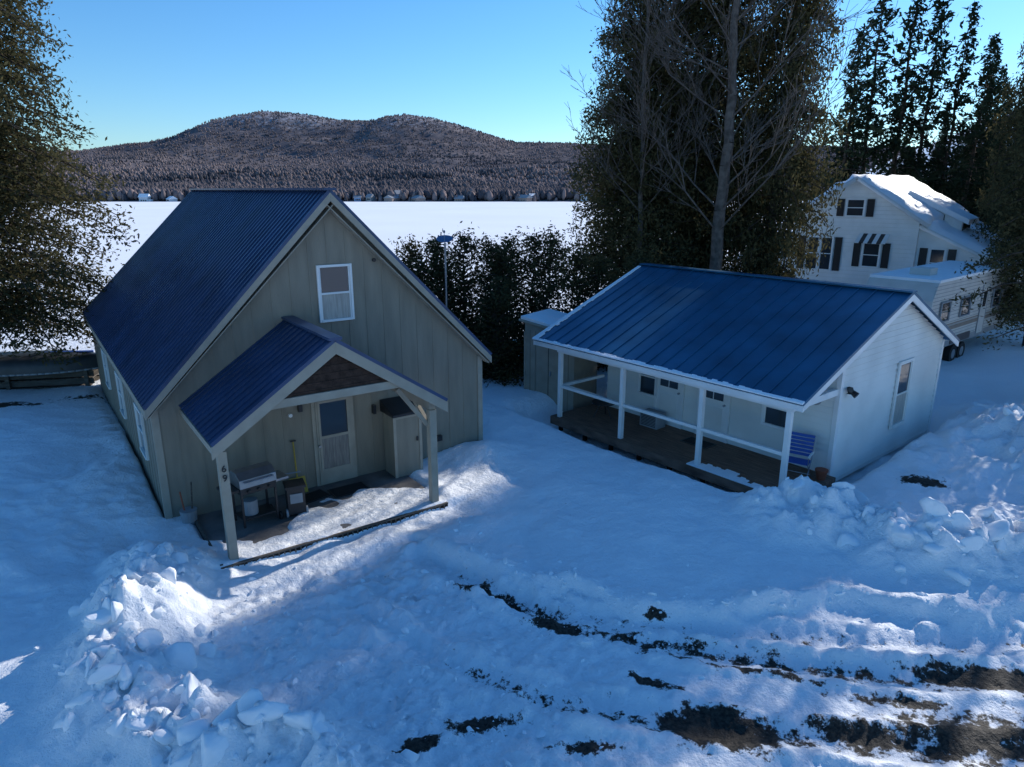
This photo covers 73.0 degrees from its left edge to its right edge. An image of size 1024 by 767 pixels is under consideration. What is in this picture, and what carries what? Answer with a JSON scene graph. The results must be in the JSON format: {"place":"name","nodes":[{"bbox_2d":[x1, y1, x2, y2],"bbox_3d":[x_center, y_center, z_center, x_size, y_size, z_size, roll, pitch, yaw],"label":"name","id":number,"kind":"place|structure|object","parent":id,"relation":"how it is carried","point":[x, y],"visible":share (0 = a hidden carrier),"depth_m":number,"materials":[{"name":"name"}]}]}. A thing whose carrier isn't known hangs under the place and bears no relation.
{"place":"outdoors","nodes":[
{"label":"outdoors","id":0,"kind":"place"},
{"bbox_2d":[0,202,787,343],"bbox_3d":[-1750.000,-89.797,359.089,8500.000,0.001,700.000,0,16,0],"label":"frozen lake","id":1,"kind":"structure","parent":0,"point":[385,221],"depth_m":220.22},
{"bbox_2d":[16,111,899,201],"bbox_3d":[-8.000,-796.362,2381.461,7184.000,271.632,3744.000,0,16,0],"label":"mountain","id":2,"kind":"structure","parent":0,"point":[283,144],"depth_m":2052.97,"materials":[{"name":"brown plant"}]},
{"bbox_2d":[9,109,923,201],"bbox_3d":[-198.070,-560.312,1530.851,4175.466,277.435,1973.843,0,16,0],"label":"distant forest","id":3,"kind":"object","parent":2,"relation":"on","point":[474,184],"visible":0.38,"depth_m":1226.07,"materials":[{"name":"brown plant"}]},
{"bbox_2d":[0,121,1023,766],"bbox_3d":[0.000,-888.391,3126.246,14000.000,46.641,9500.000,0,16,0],"label":"snow ground","id":4,"kind":"structure","parent":0,"point":[526,479],"depth_m":10.73,"materials":[{"name":"white snow"}]},
{"bbox_2d":[0,369,99,389],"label":"stacked dock sections","id":5,"kind":"object","parent":4,"relation":"on","point":[83,378],"visible":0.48,"depth_m":22.54,"materials":[{"name":"wood"}]},
{"bbox_2d":[0,350,97,376],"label":"upturned boat","id":6,"kind":"object","parent":5,"relation":"on","point":[21,365],"visible":0.77,"depth_m":21.98,"materials":[{"name":"grey paint"}]},
{"bbox_2d":[0,0,139,388],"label":"cedar tree","id":7,"kind":"object","parent":4,"relation":"on","point":[27,296],"visible":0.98,"depth_m":20.87,"materials":[{"name":"green plant"}]},
{"bbox_2d":[138,194,152,201],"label":"lake house","id":8,"kind":"structure","parent":4,"relation":"on","point":[144,197],"depth_m":617.73,"materials":[{"name":"white"}]},
{"bbox_2d":[166,196,177,201],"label":"lake house","id":9,"kind":"structure","parent":4,"relation":"on","point":[171,199],"depth_m":618.89,"materials":[{"name":"white"}]},
{"bbox_2d":[179,482,196,524],"bbox_3d":[-6.281,2.345,13.406,0.320,0.852,0.320,-11,19,-34],"label":"tool bucket","id":10,"kind":"object","parent":4,"relation":"on","point":[188,514],"visible":0.91,"depth_m":13.38,"materials":[{"name":"grey paint"}]},
{"bbox_2d":[82,188,491,568],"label":"khaki cottage","id":11,"kind":"structure","parent":4,"relation":"on","point":[233,328],"depth_m":14.43,"materials":[{"name":"beige wood"}]},
{"bbox_2d":[100,348,148,460],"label":"side windows","id":12,"kind":"structure","parent":11,"relation":"in","point":[139,417],"depth_m":16.83,"materials":[{"name":"white glass"}]},
{"bbox_2d":[216,461,287,528],"bbox_3d":[-4.995,2.162,13.448,1.240,1.140,0.637,-14,21,-41],"label":"barbecue grill","id":13,"kind":"object","parent":11,"relation":"on","point":[254,478],"visible":0.98,"depth_m":13.31,"materials":[{"name":"grey metal"}]},
{"bbox_2d":[282,471,308,517],"bbox_3d":[-4.347,2.225,13.865,0.420,0.794,0.464,-7,17,-24],"label":"wheeled bin","id":14,"kind":"object","parent":11,"relation":"on","point":[295,496],"visible":0.91,"depth_m":13.71,"materials":[{"name":"black plastic"}]},
{"bbox_2d":[289,440,308,491],"bbox_3d":[-4.595,1.783,14.729,0.399,1.180,0.144,-11,19,-34],"label":"snow shovel","id":15,"kind":"object","parent":11,"relation":"on","point":[303,477],"visible":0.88,"depth_m":14.73,"materials":[{"name":"yellow plastic"}]},
{"bbox_2d":[305,489,331,503],"bbox_3d":[-4.245,2.400,14.659,0.440,0.020,0.700,14,21,41],"label":"door mat","id":16,"kind":"object","parent":11,"relation":"on","point":[315,495],"depth_m":14.70,"materials":[{"name":"black plastic"}]},
{"bbox_2d":[310,396,357,486],"bbox_3d":[-3.873,1.195,15.160,0.940,2.080,0.110,-11,19,-34],"label":"door","id":17,"kind":"structure","parent":11,"relation":"in","point":[333,430],"depth_m":15.16,"materials":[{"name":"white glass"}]},
{"bbox_2d":[315,263,354,322],"bbox_3d":[-3.681,-1.892,14.463,0.760,1.180,0.065,-11,19,-34],"label":"gable window","id":18,"kind":"structure","parent":11,"relation":"in","point":[334,281],"depth_m":14.47,"materials":[{"name":"white paint"}]},
{"bbox_2d":[327,481,369,497],"bbox_3d":[-3.534,2.297,15.024,0.800,0.020,0.500,-11,19,-34],"label":"door mat","id":19,"kind":"object","parent":11,"relation":"on","point":[344,490],"depth_m":14.99,"materials":[{"name":"black plastic"}]},
{"bbox_2d":[380,396,422,477],"bbox_3d":[-2.488,1.206,15.790,0.760,1.718,0.660,-11,19,-34],"label":"storage cabinet","id":20,"kind":"object","parent":11,"relation":"on","point":[402,424],"visible":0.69,"depth_m":15.61,"materials":[{"name":"grey plastic"}]},
{"bbox_2d":[353,196,361,201],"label":"lake house","id":21,"kind":"structure","parent":4,"relation":"on","point":[357,198],"depth_m":621.04,"materials":[{"name":"grey paint"}]},
{"bbox_2d":[365,194,374,201],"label":"lake house","id":22,"kind":"structure","parent":4,"relation":"on","point":[370,197],"depth_m":623.27,"materials":[{"name":"grey paint"}]},
{"bbox_2d":[384,195,399,201],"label":"lake house","id":23,"kind":"structure","parent":4,"relation":"on","point":[390,198],"depth_m":617.97,"materials":[{"name":"grey paint"}]},
{"bbox_2d":[394,190,399,196],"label":"lake house","id":24,"kind":"structure","parent":4,"relation":"on","point":[396,192],"depth_m":627.43,"materials":[{"name":"grey paint"}]},
{"bbox_2d":[411,195,425,201],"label":"lake house","id":25,"kind":"structure","parent":4,"relation":"on","point":[417,198],"depth_m":617.04,"materials":[{"name":"grey paint"}]},
{"bbox_2d":[436,230,452,307],"bbox_3d":[-2.150,-2.306,22.772,0.540,5.356,0.378,0,16,0],"label":"lamp post","id":26,"kind":"object","parent":4,"relation":"on","point":[444,238],"visible":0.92,"depth_m":22.27,"materials":[{"name":"metal"}]},
{"bbox_2d":[454,196,464,201],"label":"lake house","id":27,"kind":"structure","parent":4,"relation":"on","point":[459,199],"depth_m":619.10,"materials":[{"name":"grey paint"}]},
{"bbox_2d":[388,220,656,386],"bbox_3d":[0.375,-2.462,24.225,11.389,6.346,5.471,0,16,0],"label":"cedar hedge","id":28,"kind":"object","parent":4,"relation":"on","point":[496,328],"visible":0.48,"depth_m":23.81,"materials":[{"name":"green plant"}]},
{"bbox_2d":[516,195,532,201],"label":"lake house","id":29,"kind":"structure","parent":4,"relation":"on","point":[524,198],"depth_m":617.33,"materials":[{"name":"grey paint"}]},
{"bbox_2d":[33,403,1023,766],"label":"snow chunks","id":30,"kind":"object","parent":4,"relation":"on","point":[243,709],"visible":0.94,"depth_m":9.23,"materials":[{"name":"white snow"}]},
{"bbox_2d":[519,309,596,411],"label":"garden shed","id":31,"kind":"structure","parent":4,"relation":"on","point":[541,369],"depth_m":21.68,"materials":[{"name":"grey wood"}]},
{"bbox_2d":[558,0,710,295],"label":"cedar tree","id":32,"kind":"object","parent":4,"relation":"on","point":[650,212],"visible":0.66,"depth_m":27.48,"materials":[{"name":"green plant"}]},
{"bbox_2d":[560,0,734,259],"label":"bare tree","id":33,"kind":"object","parent":4,"relation":"on","point":[644,72],"visible":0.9,"depth_m":25.38,"materials":[{"name":"grey plant"}]},
{"bbox_2d":[580,0,745,268],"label":"cedar tree","id":34,"kind":"object","parent":4,"relation":"on","point":[689,11],"visible":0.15,"depth_m":28.08,"materials":[{"name":"green plant"}]},
{"bbox_2d":[647,0,795,273],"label":"cedar tree","id":35,"kind":"object","parent":4,"relation":"on","point":[710,187],"visible":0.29,"depth_m":28.01,"materials":[{"name":"green plant"}]},
{"bbox_2d":[532,263,959,492],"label":"white cottage","id":36,"kind":"structure","parent":4,"relation":"on","point":[747,373],"depth_m":17.45,"materials":[{"name":"blue metal"}]},
{"bbox_2d":[592,399,614,418],"bbox_3d":[2.678,0.751,20.222,0.697,0.456,0.697,-13,20,-38],"label":"deck table","id":37,"kind":"object","parent":36,"relation":"on","point":[598,402],"visible":0.84,"depth_m":20.07,"materials":[{"name":"black plastic"}]},
{"bbox_2d":[637,373,786,442],"bbox_3d":[5.166,0.418,18.342,0.090,2.100,4.780,-13,20,-38],"label":"door and windows","id":38,"kind":"structure","parent":36,"relation":"in","point":[668,396],"depth_m":18.54,"materials":[{"name":"white paint"}]},
{"bbox_2d":[788,431,815,479],"bbox_3d":[6.571,1.688,15.893,0.580,0.993,0.604,11,19,34],"label":"folding chair","id":39,"kind":"object","parent":36,"relation":"on","point":[800,461],"visible":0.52,"depth_m":15.94,"materials":[{"name":"metal"}]},
{"bbox_2d":[815,467,828,480],"bbox_3d":[7.084,2.079,15.860,0.290,0.240,0.290,0,16,0],"label":"flower pot","id":40,"kind":"object","parent":36,"relation":"on","point":[821,473],"visible":1,"depth_m":15.79,"materials":[{"name":"ceramic"}]},
{"bbox_2d":[888,357,914,429],"bbox_3d":[10.043,0.251,17.824,0.880,1.780,0.065,-13,20,-38],"label":"gable window","id":41,"kind":"structure","parent":36,"relation":"in","point":[901,391],"depth_m":17.83,"materials":[{"name":"white"}]},
{"bbox_2d":[595,0,901,269],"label":"bare tree","id":42,"kind":"object","parent":4,"relation":"on","point":[720,205],"visible":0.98,"depth_m":24.06,"materials":[{"name":"grey plant"}]},
{"bbox_2d":[713,0,852,278],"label":"cedar tree","id":43,"kind":"object","parent":4,"relation":"on","point":[800,177],"visible":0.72,"depth_m":26.71,"materials":[{"name":"green plant"}]},
{"bbox_2d":[812,25,880,197],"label":"spruce tree","id":44,"kind":"object","parent":4,"relation":"on","point":[842,149],"visible":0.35,"depth_m":47.58,"materials":[{"name":"green plant"}]},
{"bbox_2d":[810,0,905,196],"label":"spruce tree","id":45,"kind":"object","parent":4,"relation":"on","point":[877,125],"visible":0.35,"depth_m":47.86,"materials":[{"name":"green plant"}]},
{"bbox_2d":[742,174,1023,330],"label":"white farmhouse","id":46,"kind":"object","parent":4,"relation":"on","point":[888,223],"visible":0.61,"depth_m":34.26,"materials":[{"name":"paint"}]},
{"bbox_2d":[797,198,1022,292],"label":"windows","id":47,"kind":"structure","parent":46,"relation":"in","point":[871,243],"depth_m":34.60,"materials":[{"name":"glass"}]},
{"bbox_2d":[855,0,945,185],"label":"spruce tree","id":48,"kind":"object","parent":4,"relation":"on","point":[893,145],"visible":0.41,"depth_m":48.91,"materials":[{"name":"green plant"}]},
{"bbox_2d":[878,0,963,194],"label":"spruce tree","id":49,"kind":"object","parent":4,"relation":"on","point":[940,45],"visible":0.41,"depth_m":50.07,"materials":[{"name":"green plant"}]},
{"bbox_2d":[866,260,1013,360],"bbox_3d":[16.664,-2.899,27.346,9.926,3.570,2.505,-13,20,-38],"label":"camper trailer","id":50,"kind":"object","parent":4,"relation":"on","point":[935,284],"visible":0.46,"depth_m":26.02,"materials":[{"name":"grey paint"}]},
{"bbox_2d":[883,44,1018,229],"bbox_3d":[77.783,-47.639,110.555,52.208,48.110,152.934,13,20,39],"label":"spruce tree","id":51,"kind":"object","parent":4,"relation":"on","point":[1003,74],"visible":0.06,"depth_m":59.74,"materials":[{"name":"green plant"}]},
{"bbox_2d":[921,0,986,216],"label":"spruce tree","id":52,"kind":"object","parent":4,"relation":"on","point":[941,167],"visible":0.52,"depth_m":51.24,"materials":[{"name":"green plant"}]},
{"bbox_2d":[936,32,1006,225],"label":"spruce tree","id":53,"kind":"object","parent":4,"relation":"on","point":[994,44],"visible":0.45,"depth_m":53.53,"materials":[{"name":"green plant"}]},
{"bbox_2d":[942,211,1023,350],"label":"cedar tree","id":54,"kind":"object","parent":4,"relation":"on","point":[973,296],"visible":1,"depth_m":21.67,"materials":[{"name":"green plant"}]},
{"bbox_2d":[964,87,1023,345],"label":"cedar tree","id":55,"kind":"object","parent":4,"relation":"on","point":[1016,264],"visible":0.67,"depth_m":27.11,"materials":[{"name":"green plant"}]},
{"bbox_2d":[970,59,1023,247],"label":"cedar tree","id":56,"kind":"object","parent":4,"relation":"on","point":[1005,171],"visible":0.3,"depth_m":32.35,"materials":[{"name":"green plant"}]},
{"bbox_2d":[974,42,1023,209],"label":"cedar tree","id":57,"kind":"object","parent":4,"relation":"on","point":[990,129],"visible":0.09,"depth_m":41.98,"materials":[{"name":"green plant"}]},
{"bbox_2d":[975,80,1023,220],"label":"cedar tree","id":58,"kind":"object","parent":4,"relation":"on","point":[997,157],"visible":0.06,"depth_m":37.80,"materials":[{"name":"green plant"}]},
{"bbox_2d":[0,0,1023,150],"label":"sky","id":59,"kind":"structure","parent":0,"point":[144,70],"materials":[{"name":"blue"}]},
{"bbox_2d":[640,408,665,429],"bbox_3d":[3.942,0.988,19.419,0.415,0.420,0.600,-13,20,-38],"label":"air conditioner","id":60,"kind":"object","parent":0,"point":[652,422],"visible":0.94,"depth_m":19.28,"materials":[{"name":"grey paint"}]},
{"bbox_2d":[680,436,716,448],"bbox_3d":[4.881,1.547,18.160,0.500,0.017,0.800,-13,20,-38],"label":"door mat","id":61,"kind":"object","parent":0,"point":[691,440],"depth_m":18.13,"materials":[{"name":"black plastic"}]}
]}

